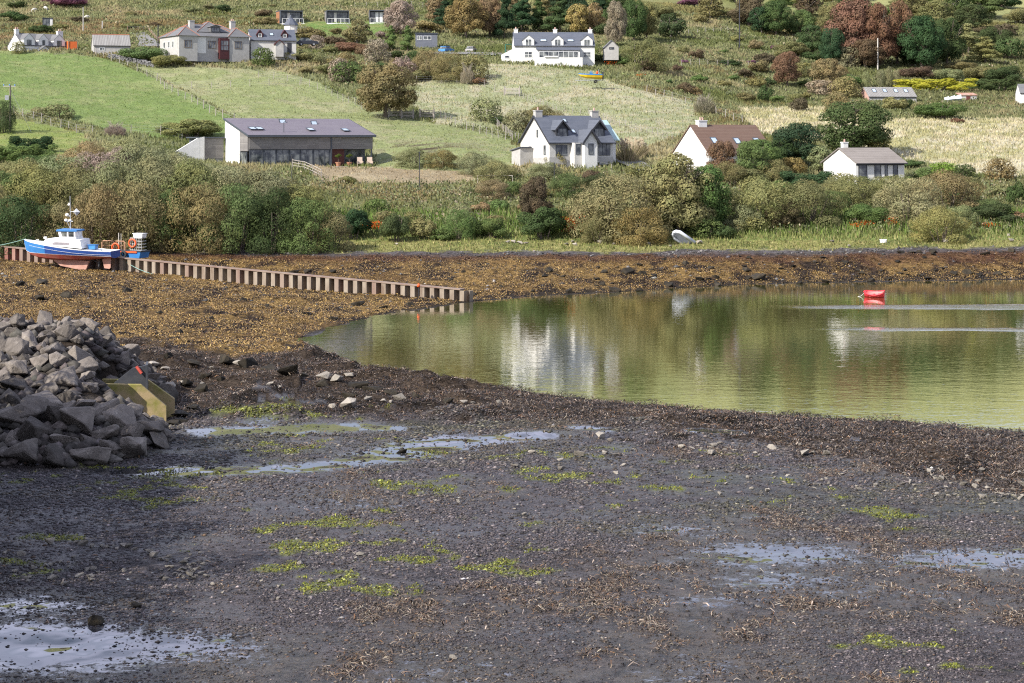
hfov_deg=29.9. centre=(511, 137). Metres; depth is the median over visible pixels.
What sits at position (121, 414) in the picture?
boulder
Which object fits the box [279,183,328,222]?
willow bush
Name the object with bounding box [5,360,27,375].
boulder
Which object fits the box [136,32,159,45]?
lane
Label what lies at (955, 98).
laid up boat
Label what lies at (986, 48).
tree
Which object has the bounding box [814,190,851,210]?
willow bush
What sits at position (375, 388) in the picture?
weedy boulder
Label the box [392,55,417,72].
willow bush
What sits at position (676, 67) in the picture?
bush
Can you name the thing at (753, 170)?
bush
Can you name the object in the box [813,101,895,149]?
broadleaf tree
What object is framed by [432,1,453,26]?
conifer tree
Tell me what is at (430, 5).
broadleaf tree
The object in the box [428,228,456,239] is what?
bush
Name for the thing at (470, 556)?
mud pebbles
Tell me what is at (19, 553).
stone
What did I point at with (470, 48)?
parked car
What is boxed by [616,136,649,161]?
pampas grass
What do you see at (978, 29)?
bush
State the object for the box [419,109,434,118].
field gate
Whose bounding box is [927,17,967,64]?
broadleaf tree
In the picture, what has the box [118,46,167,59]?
bush
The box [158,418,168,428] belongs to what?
boulder
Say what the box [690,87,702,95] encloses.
bush
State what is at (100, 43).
grey barn
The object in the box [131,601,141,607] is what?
stone
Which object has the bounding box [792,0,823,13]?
broadleaf tree
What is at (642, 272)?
weedy boulder
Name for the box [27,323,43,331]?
boulder
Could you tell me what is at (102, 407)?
boulder
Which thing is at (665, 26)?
broadleaf tree
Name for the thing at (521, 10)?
conifer tree
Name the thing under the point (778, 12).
broadleaf tree
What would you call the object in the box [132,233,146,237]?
white crate
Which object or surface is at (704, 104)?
leafless bush
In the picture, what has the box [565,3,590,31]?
broadleaf tree
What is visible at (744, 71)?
bush
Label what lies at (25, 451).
boulder
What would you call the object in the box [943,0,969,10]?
broadleaf tree
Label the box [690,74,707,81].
bush
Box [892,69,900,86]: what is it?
poplar tree
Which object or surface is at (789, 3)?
conifer tree
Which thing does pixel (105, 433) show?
boulder
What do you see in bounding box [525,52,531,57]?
window
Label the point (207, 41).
hipped bungalow
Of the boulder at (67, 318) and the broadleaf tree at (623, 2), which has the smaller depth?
the boulder at (67, 318)
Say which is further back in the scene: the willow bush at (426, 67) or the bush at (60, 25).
the bush at (60, 25)
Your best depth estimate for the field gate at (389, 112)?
311.92 m
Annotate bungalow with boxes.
[158,19,250,61]
[820,139,907,187]
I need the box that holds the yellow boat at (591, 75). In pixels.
[579,69,603,80]
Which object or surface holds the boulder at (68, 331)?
on the mudflat
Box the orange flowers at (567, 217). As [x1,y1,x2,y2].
[561,216,582,231]
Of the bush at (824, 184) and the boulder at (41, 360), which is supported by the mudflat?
the boulder at (41, 360)
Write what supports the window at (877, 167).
in the bungalow at (873, 162)
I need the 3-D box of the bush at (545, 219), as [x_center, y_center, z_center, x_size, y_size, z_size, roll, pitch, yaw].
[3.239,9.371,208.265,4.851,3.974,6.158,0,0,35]
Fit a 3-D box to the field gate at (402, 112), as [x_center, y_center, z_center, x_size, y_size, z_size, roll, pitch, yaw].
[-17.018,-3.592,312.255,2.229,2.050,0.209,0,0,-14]
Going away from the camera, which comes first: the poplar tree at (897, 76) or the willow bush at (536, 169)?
the willow bush at (536, 169)
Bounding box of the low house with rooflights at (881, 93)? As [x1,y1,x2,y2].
[861,87,916,100]
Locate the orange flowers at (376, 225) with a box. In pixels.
[371,221,382,228]
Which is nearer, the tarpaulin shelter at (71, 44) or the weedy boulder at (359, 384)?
the weedy boulder at (359, 384)
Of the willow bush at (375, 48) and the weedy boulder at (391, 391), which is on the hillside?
the willow bush at (375, 48)
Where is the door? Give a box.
[375,12,377,21]
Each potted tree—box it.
[335,154,340,165]
[346,154,352,163]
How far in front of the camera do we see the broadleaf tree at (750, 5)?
485.31 m
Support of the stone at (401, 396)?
on the mudflat
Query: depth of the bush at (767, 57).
413.88 m
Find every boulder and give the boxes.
[0,321,10,331]
[0,335,6,353]
[0,350,6,362]
[0,369,9,380]
[0,377,28,389]
[0,388,20,405]
[0,404,27,424]
[0,446,7,457]
[3,327,16,337]
[4,438,38,462]
[5,337,28,356]
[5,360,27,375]
[5,430,18,443]
[9,314,24,327]
[15,281,24,285]
[16,416,49,440]
[18,353,33,361]
[20,394,49,417]
[22,330,37,348]
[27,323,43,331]
[29,353,47,366]
[29,379,43,388]
[32,390,62,405]
[35,295,44,299]
[35,382,58,395]
[36,279,47,283]
[36,310,53,323]
[38,334,55,342]
[40,342,65,356]
[42,443,65,466]
[43,325,55,330]
[43,366,78,386]
[44,405,63,422]
[49,351,66,364]
[49,433,79,443]
[54,324,77,340]
[57,390,80,401]
[59,292,72,298]
[59,406,95,432]
[61,316,71,321]
[62,400,75,406]
[67,345,93,361]
[69,446,111,464]
[70,334,83,343]
[75,399,96,406]
[76,320,86,327]
[78,356,98,371]
[79,371,95,380]
[80,317,99,330]
[80,434,96,441]
[81,382,98,392]
[83,348,94,357]
[89,424,119,439]
[95,398,119,416]
[98,439,122,451]
[99,326,115,338]
[100,335,112,346]
[102,404,136,425]
[119,351,129,364]
[119,436,146,457]
[120,423,144,436]
[121,344,140,356]
[122,287,132,291]
[128,402,143,419]
[131,354,136,361]
[136,420,163,435]
[142,362,154,372]
[148,373,161,379]
[149,415,163,418]
[149,418,164,424]
[149,432,169,448]
[158,383,178,399]
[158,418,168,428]
[162,430,175,440]
[164,352,172,358]
[167,419,179,424]
[171,410,188,416]
[180,378,192,386]
[186,404,198,409]
[187,359,199,366]
[194,384,207,391]
[198,373,211,378]
[216,376,224,380]
[219,354,234,363]
[238,357,257,367]
[260,363,274,371]
[277,364,297,375]
[300,372,308,376]
[316,379,328,386]
[329,316,338,319]
[342,392,358,398]
[348,381,368,387]
[351,301,364,305]
[362,386,383,391]
[384,389,397,394]
[396,449,406,452]
[412,392,422,397]
[443,397,453,402]
[544,267,552,272]
[609,287,620,291]
[621,267,634,273]
[638,271,646,274]
[664,281,673,286]
[742,267,750,271]
[750,273,766,279]
[962,269,971,274]
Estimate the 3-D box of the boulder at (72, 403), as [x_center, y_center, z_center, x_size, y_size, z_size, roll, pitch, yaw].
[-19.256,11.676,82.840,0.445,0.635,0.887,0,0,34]
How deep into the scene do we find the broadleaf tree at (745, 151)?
244.71 m
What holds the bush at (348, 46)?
on the hillside
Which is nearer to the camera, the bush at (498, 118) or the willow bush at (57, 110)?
the willow bush at (57, 110)
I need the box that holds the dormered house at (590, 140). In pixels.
[510,107,619,168]
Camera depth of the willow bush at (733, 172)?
242.04 m
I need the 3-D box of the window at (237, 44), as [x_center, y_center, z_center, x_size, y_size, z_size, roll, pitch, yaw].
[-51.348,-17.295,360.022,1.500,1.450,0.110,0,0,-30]
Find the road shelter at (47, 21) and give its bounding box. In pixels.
[42,18,52,25]
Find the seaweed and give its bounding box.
[0,336,1023,682]
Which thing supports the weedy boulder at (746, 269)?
on the mudflat
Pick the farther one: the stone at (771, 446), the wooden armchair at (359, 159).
the wooden armchair at (359, 159)
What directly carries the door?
in the glazed cabin at (375, 15)
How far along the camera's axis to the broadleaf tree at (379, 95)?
309.27 m
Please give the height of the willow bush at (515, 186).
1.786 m
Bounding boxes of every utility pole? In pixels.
[3,84,30,130]
[157,25,158,47]
[739,0,739,47]
[877,38,878,69]
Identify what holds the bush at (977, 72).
on the hillside
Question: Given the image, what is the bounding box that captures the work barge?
[101,233,150,257]
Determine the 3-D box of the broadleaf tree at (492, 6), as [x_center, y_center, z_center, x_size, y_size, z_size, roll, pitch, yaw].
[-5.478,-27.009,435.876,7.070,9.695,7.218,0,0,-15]
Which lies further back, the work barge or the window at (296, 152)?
the window at (296, 152)
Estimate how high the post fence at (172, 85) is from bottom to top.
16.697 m
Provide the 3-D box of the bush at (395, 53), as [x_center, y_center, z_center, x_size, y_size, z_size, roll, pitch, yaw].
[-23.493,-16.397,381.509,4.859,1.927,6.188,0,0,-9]
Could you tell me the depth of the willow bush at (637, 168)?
245.44 m
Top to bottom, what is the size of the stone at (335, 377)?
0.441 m
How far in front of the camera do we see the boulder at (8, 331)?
91.27 m
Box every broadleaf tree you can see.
[341,19,372,42]
[355,63,419,117]
[382,0,418,34]
[424,0,443,21]
[443,0,489,37]
[477,0,502,35]
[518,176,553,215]
[546,0,559,6]
[563,0,590,16]
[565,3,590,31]
[582,2,605,29]
[592,0,634,10]
[604,0,627,42]
[619,0,648,39]
[634,3,659,37]
[638,152,718,230]
[647,169,682,208]
[656,13,687,36]
[683,163,731,224]
[697,0,724,17]
[706,140,736,177]
[727,0,765,25]
[730,141,770,178]
[742,139,781,165]
[747,6,771,32]
[758,0,793,34]
[770,51,801,85]
[771,136,798,164]
[772,122,824,161]
[785,9,817,33]
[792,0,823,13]
[795,24,829,51]
[806,58,846,89]
[806,145,830,170]
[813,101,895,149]
[817,1,844,31]
[818,27,845,60]
[822,0,883,51]
[845,38,885,67]
[856,2,900,58]
[865,135,892,148]
[883,0,915,64]
[889,0,926,16]
[895,14,947,66]
[898,35,922,65]
[915,0,959,21]
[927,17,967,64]
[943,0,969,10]
[952,4,994,28]
[967,0,982,3]
[990,0,1021,6]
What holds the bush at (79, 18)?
on the hillside
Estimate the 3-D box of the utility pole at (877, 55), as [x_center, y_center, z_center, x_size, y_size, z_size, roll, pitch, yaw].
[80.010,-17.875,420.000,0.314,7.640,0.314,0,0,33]
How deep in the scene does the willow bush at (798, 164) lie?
258.02 m
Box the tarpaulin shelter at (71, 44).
[66,40,77,48]
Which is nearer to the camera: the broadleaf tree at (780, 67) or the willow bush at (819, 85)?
the willow bush at (819, 85)
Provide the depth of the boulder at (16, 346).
88.63 m
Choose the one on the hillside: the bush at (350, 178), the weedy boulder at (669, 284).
the bush at (350, 178)
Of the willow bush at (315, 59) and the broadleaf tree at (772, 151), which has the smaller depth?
the broadleaf tree at (772, 151)
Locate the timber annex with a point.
(205, 148)
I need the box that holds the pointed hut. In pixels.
[283,15,302,33]
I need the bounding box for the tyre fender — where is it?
[120,250,126,256]
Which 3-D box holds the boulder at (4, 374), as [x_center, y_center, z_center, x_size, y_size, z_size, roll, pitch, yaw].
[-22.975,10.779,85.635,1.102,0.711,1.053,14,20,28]
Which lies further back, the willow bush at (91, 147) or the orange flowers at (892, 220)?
the willow bush at (91, 147)
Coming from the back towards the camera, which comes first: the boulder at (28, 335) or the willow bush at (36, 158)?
the willow bush at (36, 158)
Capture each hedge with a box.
[0,143,57,162]
[8,136,54,150]
[595,54,624,61]
[778,170,834,183]
[858,176,899,189]
[893,78,978,90]
[966,78,1023,90]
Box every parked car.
[296,38,318,45]
[438,46,453,51]
[465,46,476,51]
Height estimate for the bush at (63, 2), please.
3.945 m
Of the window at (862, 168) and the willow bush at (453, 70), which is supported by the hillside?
the willow bush at (453, 70)
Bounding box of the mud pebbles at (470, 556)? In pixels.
[0,400,1023,682]
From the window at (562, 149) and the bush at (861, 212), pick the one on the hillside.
the bush at (861, 212)
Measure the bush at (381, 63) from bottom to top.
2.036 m
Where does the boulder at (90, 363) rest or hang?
on the mudflat
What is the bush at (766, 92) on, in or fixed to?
on the hillside
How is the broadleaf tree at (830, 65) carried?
on the hillside
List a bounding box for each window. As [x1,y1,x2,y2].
[184,40,191,47]
[208,41,215,48]
[234,41,241,48]
[240,152,246,163]
[249,149,263,163]
[264,149,275,164]
[276,149,288,164]
[281,12,300,22]
[287,43,291,52]
[289,149,299,162]
[300,149,312,164]
[313,149,329,165]
[327,12,347,22]
[344,149,364,164]
[370,12,386,21]
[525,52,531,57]
[556,145,566,155]
[583,52,590,57]
[599,144,609,155]
[858,164,866,177]
[874,164,880,177]
[885,164,887,177]
[893,164,897,176]
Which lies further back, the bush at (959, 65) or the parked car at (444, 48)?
the bush at (959, 65)
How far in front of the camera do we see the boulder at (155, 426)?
82.84 m
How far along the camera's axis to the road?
392.15 m
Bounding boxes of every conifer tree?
[384,25,396,48]
[400,25,413,50]
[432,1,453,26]
[491,0,515,37]
[491,0,516,22]
[508,0,536,31]
[531,0,546,29]
[532,0,552,12]
[539,0,572,31]
[591,0,607,12]
[770,0,793,5]
[957,23,980,52]
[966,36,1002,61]
[972,0,1004,18]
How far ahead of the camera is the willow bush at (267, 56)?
356.07 m
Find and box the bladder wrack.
[0,249,1023,356]
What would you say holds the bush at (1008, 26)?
on the hillside
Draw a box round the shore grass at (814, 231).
[0,202,1023,254]
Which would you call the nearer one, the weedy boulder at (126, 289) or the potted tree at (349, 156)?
the weedy boulder at (126, 289)
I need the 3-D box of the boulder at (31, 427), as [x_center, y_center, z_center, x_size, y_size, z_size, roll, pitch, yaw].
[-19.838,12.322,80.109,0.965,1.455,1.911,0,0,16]
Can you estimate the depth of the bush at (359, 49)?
383.29 m
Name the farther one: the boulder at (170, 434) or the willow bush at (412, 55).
the willow bush at (412, 55)
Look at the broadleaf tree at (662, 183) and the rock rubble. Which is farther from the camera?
the broadleaf tree at (662, 183)
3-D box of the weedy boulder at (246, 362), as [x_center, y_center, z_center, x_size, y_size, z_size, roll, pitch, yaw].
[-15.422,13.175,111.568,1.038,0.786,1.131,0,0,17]
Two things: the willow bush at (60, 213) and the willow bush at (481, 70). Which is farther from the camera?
the willow bush at (481, 70)
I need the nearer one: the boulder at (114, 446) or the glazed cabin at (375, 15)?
the boulder at (114, 446)
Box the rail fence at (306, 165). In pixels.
[292,159,321,177]
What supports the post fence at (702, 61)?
on the hillside
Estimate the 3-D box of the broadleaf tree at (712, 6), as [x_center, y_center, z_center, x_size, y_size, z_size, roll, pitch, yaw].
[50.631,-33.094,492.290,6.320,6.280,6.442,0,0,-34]
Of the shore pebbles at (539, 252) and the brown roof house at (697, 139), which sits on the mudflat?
the shore pebbles at (539, 252)
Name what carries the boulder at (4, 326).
on the mudflat
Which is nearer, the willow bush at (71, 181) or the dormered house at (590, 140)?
the willow bush at (71, 181)
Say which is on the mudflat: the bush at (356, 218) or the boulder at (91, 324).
the boulder at (91, 324)
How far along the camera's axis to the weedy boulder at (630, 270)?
184.00 m
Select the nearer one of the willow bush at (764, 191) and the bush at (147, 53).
the willow bush at (764, 191)
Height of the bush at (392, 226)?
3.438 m
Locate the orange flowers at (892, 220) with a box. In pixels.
[884,216,899,224]
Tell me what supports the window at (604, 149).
in the dormered house at (590, 140)
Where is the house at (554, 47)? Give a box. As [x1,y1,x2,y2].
[501,27,594,66]
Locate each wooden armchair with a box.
[357,157,362,165]
[367,157,372,163]
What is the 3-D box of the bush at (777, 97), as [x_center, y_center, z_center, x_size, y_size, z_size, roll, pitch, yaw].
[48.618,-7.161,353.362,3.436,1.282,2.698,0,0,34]
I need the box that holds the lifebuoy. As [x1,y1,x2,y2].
[128,239,136,247]
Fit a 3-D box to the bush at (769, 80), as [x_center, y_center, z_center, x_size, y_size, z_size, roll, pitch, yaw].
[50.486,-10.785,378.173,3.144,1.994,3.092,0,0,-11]
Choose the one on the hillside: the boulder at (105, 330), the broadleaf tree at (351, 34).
the broadleaf tree at (351, 34)
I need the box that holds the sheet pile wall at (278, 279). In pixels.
[0,245,472,301]
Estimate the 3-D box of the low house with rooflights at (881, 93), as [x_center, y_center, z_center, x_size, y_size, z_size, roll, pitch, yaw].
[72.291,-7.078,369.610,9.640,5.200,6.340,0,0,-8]
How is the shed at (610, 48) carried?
on the hillside
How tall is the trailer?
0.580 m
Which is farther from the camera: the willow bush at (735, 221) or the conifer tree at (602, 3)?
the conifer tree at (602, 3)
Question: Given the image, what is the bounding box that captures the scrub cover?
[0,0,1023,234]
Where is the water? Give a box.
[297,279,1023,431]
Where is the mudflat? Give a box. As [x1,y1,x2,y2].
[0,238,1023,682]
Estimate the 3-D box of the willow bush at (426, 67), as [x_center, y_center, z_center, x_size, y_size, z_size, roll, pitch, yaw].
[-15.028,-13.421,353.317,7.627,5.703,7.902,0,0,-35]
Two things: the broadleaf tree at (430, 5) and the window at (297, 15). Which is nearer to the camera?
the window at (297, 15)
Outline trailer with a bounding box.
[575,80,600,82]
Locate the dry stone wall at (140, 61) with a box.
[107,53,153,66]
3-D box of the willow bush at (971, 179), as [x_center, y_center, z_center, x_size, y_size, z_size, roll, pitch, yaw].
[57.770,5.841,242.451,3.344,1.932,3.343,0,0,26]
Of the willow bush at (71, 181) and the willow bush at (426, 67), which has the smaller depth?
the willow bush at (71, 181)
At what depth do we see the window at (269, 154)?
259.57 m
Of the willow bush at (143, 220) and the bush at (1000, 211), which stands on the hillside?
the bush at (1000, 211)
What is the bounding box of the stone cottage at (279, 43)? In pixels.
[248,29,296,59]
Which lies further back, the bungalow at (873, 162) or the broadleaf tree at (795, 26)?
the broadleaf tree at (795, 26)
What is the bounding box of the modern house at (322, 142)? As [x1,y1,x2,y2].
[223,118,375,166]
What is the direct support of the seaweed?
on the mudflat
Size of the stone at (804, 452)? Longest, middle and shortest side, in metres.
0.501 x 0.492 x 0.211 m
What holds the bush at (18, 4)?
on the hillside
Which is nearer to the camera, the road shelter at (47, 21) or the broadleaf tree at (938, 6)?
the road shelter at (47, 21)
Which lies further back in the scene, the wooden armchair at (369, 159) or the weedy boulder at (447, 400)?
the wooden armchair at (369, 159)
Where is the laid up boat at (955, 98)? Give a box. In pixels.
[944,95,961,101]
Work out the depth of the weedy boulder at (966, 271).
191.03 m
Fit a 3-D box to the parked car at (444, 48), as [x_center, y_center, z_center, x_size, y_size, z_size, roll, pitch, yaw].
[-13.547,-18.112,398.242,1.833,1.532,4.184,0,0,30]
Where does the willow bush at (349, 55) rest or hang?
on the hillside
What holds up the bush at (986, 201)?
on the hillside
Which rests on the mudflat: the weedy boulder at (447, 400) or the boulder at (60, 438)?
the weedy boulder at (447, 400)
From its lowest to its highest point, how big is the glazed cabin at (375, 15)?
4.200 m
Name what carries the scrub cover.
on the hillside
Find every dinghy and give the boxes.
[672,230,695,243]
[858,290,884,297]
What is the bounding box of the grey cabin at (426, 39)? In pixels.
[415,33,437,48]
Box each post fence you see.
[20,109,182,137]
[96,50,234,117]
[175,79,299,88]
[258,72,361,108]
[416,76,521,95]
[440,110,512,139]
[495,119,518,138]
[515,93,672,136]
[646,86,742,121]
[681,58,748,66]
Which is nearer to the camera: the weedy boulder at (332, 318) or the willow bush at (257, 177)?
the weedy boulder at (332, 318)
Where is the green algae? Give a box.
[0,397,1023,673]
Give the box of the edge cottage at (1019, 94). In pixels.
[1015,84,1023,102]
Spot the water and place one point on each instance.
(952, 352)
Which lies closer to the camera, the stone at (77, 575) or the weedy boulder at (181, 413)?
the stone at (77, 575)
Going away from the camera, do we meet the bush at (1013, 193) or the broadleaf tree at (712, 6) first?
the bush at (1013, 193)
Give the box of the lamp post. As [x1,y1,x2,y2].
[419,152,419,185]
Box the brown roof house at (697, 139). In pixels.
[672,117,770,173]
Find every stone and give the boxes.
[17,551,25,555]
[44,537,54,543]
[47,574,57,579]
[75,572,83,577]
[78,540,88,544]
[87,614,104,624]
[125,543,132,547]
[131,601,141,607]
[149,361,159,365]
[149,551,158,556]
[316,371,331,378]
[330,374,343,380]
[340,397,355,407]
[393,393,405,400]
[574,451,583,455]
[595,431,604,437]
[767,444,778,449]
[800,449,808,454]
[822,450,829,454]
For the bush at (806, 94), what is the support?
on the hillside
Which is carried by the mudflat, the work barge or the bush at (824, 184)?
the work barge
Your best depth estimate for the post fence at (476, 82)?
344.76 m
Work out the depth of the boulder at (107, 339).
93.50 m
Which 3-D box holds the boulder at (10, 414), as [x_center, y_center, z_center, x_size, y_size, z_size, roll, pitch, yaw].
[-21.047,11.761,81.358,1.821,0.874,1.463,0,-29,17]
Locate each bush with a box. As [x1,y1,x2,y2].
[0,10,29,21]
[0,99,16,132]
[0,157,61,199]
[0,160,19,173]
[0,164,73,223]
[0,170,41,215]
[0,184,22,240]
[0,194,61,256]
[7,1,27,7]
[10,41,26,53]
[15,154,70,175]
[28,25,54,32]
[29,106,47,116]
[29,200,98,243]
[33,161,114,223]
[36,154,107,198]
[40,103,76,118]
[41,0,87,5]
[51,23,68,27]
[55,141,108,166]
[63,181,135,248]
[66,146,135,196]
[69,16,88,21]
[74,159,152,223]
[92,180,171,252]
[96,141,175,183]
[98,138,153,169]
[103,121,126,135]
[109,154,191,218]
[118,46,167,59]
[120,22,140,27]
[137,187,200,251]
[145,151,203,193]
[145,157,233,223]
[146,144,189,161]
[150,54,192,65]
[153,126,171,131]
[159,182,240,254]
[160,118,222,136]
[182,6,201,10]
[189,165,262,224]
[191,164,248,196]
[197,182,273,253]
[203,4,214,8]
[215,4,231,10]
[226,169,297,218]
[233,185,310,254]
[234,170,282,193]
[251,47,274,65]
[252,17,279,23]
[254,9,271,16]
[267,179,303,195]
[273,196,338,254]
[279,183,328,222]
[291,51,312,60]
[296,26,326,37]
[297,44,311,48]
[298,66,312,72]
[304,207,356,252]
[307,35,324,49]
[307,54,322,62]
[313,64,340,72]
[317,45,337,51]
[321,36,345,43]
[327,57,350,81]
[328,28,342,33]
[328,59,362,82]
[333,42,366,52]
[335,209,372,238]
[336,51,357,64]
[338,176,356,183]
[354,45,372,55]
[362,37,391,61]
[362,198,390,213]
[371,61,387,69]
[372,210,399,224]
[375,31,387,38]
[378,213,410,241]
[383,50,404,57]
[391,147,433,167]
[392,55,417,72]
[400,50,425,64]
[400,211,426,221]
[408,217,436,238]
[409,69,431,81]
[410,47,434,54]
[411,49,449,78]
[414,20,443,31]
[423,0,453,9]
[423,149,458,168]
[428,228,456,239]
[429,52,472,80]
[440,208,477,239]
[444,204,476,225]
[454,151,494,174]
[456,53,489,79]
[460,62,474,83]
[468,96,502,121]
[469,218,508,237]
[470,201,489,212]
[472,77,486,83]
[473,159,517,182]
[475,179,512,199]
[485,215,507,223]
[488,199,509,210]
[490,116,510,124]
[500,108,529,131]
[505,181,521,194]
[516,206,568,238]
[520,105,565,129]
[526,161,562,180]
[545,152,566,167]
[548,172,585,197]
[562,172,678,240]
[569,205,595,220]
[579,211,613,243]
[580,173,613,192]
[582,170,599,181]
[594,23,607,33]
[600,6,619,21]
[607,181,636,193]
[610,206,668,245]
[613,55,643,64]
[619,37,671,71]
[624,162,651,176]
[638,59,656,69]
[655,6,681,16]
[671,64,683,69]
[674,82,694,93]
[676,46,689,52]
[677,0,700,5]
[688,49,704,58]
[689,215,725,238]
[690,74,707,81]
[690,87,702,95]
[692,93,716,112]
[693,13,707,21]
[706,56,725,61]
[714,161,750,187]
[714,225,737,236]
[717,9,732,16]
[717,80,732,85]
[719,59,741,65]
[720,175,805,229]
[721,167,773,181]
[721,203,764,232]
[728,74,739,80]
[730,35,744,40]
[736,92,756,99]
[738,68,754,76]
[745,77,766,86]
[747,39,763,48]
[748,59,769,71]
[753,52,777,62]
[755,158,792,184]
[757,84,774,100]
[762,199,805,230]
[764,78,776,84]
[764,179,847,228]
[769,95,784,99]
[769,180,792,191]
[772,41,810,56]
[774,157,807,172]
[787,93,802,100]
[788,62,809,76]
[788,97,807,110]
[797,80,808,84]
[799,181,831,200]
[800,92,811,98]
[801,50,834,59]
[804,80,835,95]
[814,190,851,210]
[821,90,849,111]
[824,176,855,191]
[825,175,885,206]
[827,76,862,97]
[827,172,857,191]
[835,46,859,67]
[844,74,861,84]
[844,203,889,222]
[869,174,912,201]
[871,176,946,224]
[881,96,908,108]
[898,66,935,77]
[898,98,912,106]
[904,160,925,166]
[906,168,985,207]
[907,205,971,243]
[910,101,924,108]
[910,167,936,179]
[913,103,968,118]
[929,162,959,174]
[930,68,964,79]
[942,204,979,231]
[944,61,977,69]
[950,118,964,121]
[950,164,979,177]
[958,176,981,187]
[959,203,1019,221]
[960,66,996,77]
[962,27,988,33]
[974,26,1013,46]
[974,198,1001,205]
[982,157,1017,181]
[983,65,1022,80]
[984,184,1010,193]
[992,37,1023,57]
[994,23,1018,34]
[1002,8,1023,23]
[1005,181,1023,204]
[1010,211,1023,221]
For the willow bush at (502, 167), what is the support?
on the hillside
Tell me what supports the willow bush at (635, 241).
on the mudflat
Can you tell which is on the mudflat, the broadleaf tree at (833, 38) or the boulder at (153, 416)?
the boulder at (153, 416)
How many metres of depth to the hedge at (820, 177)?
242.99 m
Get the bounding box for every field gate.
[388,108,400,117]
[401,109,413,118]
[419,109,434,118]
[504,86,519,95]
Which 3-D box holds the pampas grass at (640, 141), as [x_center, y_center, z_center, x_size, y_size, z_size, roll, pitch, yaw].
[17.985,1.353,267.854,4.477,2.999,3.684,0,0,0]
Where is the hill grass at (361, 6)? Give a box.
[0,0,1023,228]
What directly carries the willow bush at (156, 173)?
on the hillside
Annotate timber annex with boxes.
[178,137,224,162]
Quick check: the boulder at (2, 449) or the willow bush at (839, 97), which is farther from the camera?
the willow bush at (839, 97)
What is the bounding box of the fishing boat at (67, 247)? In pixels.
[24,202,119,269]
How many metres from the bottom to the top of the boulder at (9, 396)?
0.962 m
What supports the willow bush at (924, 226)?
on the hillside
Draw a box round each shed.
[602,40,619,60]
[956,93,976,100]
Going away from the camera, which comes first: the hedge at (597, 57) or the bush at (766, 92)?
the bush at (766, 92)
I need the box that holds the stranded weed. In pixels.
[209,439,1023,682]
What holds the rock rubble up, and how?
on the mudflat
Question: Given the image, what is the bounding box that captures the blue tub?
[88,244,98,249]
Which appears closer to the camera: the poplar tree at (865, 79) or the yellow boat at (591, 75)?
the yellow boat at (591, 75)
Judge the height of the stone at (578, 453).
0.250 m
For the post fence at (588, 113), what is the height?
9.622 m
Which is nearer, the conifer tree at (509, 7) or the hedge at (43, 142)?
the hedge at (43, 142)
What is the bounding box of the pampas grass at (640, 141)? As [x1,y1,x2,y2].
[628,137,655,157]
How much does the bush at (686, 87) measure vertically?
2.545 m
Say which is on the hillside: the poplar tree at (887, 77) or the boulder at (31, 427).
the poplar tree at (887, 77)
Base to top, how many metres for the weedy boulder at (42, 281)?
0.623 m
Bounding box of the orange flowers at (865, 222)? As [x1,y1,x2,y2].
[855,220,873,224]
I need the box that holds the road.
[434,52,501,54]
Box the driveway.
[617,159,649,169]
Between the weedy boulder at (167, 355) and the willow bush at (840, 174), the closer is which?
the weedy boulder at (167, 355)
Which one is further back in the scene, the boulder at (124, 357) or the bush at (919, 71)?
the bush at (919, 71)
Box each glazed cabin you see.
[276,10,304,24]
[324,10,348,23]
[369,10,387,23]
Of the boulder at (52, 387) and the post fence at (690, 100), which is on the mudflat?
the boulder at (52, 387)
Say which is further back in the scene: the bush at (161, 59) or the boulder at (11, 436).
the bush at (161, 59)
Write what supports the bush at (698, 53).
on the hillside
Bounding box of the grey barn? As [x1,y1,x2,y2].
[91,34,130,53]
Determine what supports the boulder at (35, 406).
on the mudflat
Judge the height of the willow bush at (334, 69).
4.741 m
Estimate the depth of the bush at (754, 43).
440.26 m
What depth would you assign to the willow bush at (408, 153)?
257.46 m
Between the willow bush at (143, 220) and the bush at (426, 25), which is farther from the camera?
the bush at (426, 25)
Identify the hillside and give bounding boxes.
[0,0,1023,240]
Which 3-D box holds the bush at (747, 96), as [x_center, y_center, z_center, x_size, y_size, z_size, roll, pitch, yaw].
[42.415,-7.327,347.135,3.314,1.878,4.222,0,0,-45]
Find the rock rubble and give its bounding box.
[0,317,177,467]
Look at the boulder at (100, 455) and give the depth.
78.14 m
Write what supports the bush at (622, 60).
on the hillside
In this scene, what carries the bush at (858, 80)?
on the hillside
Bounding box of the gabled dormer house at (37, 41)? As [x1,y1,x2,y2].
[7,27,66,50]
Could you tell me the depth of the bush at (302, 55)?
364.68 m
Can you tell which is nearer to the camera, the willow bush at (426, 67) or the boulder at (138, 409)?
the boulder at (138, 409)
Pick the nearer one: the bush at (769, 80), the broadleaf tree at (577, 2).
the bush at (769, 80)
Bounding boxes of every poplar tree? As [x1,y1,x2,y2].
[862,71,869,86]
[876,69,884,86]
[884,66,893,86]
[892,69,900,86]
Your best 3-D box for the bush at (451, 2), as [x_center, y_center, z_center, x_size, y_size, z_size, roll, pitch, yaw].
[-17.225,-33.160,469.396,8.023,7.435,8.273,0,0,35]
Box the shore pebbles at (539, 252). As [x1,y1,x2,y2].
[0,245,1021,312]
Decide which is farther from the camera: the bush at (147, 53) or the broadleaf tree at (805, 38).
the broadleaf tree at (805, 38)
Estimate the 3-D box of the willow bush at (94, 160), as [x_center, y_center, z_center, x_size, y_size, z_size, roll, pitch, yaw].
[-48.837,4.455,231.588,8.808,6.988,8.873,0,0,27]
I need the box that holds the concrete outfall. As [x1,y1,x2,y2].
[102,361,174,421]

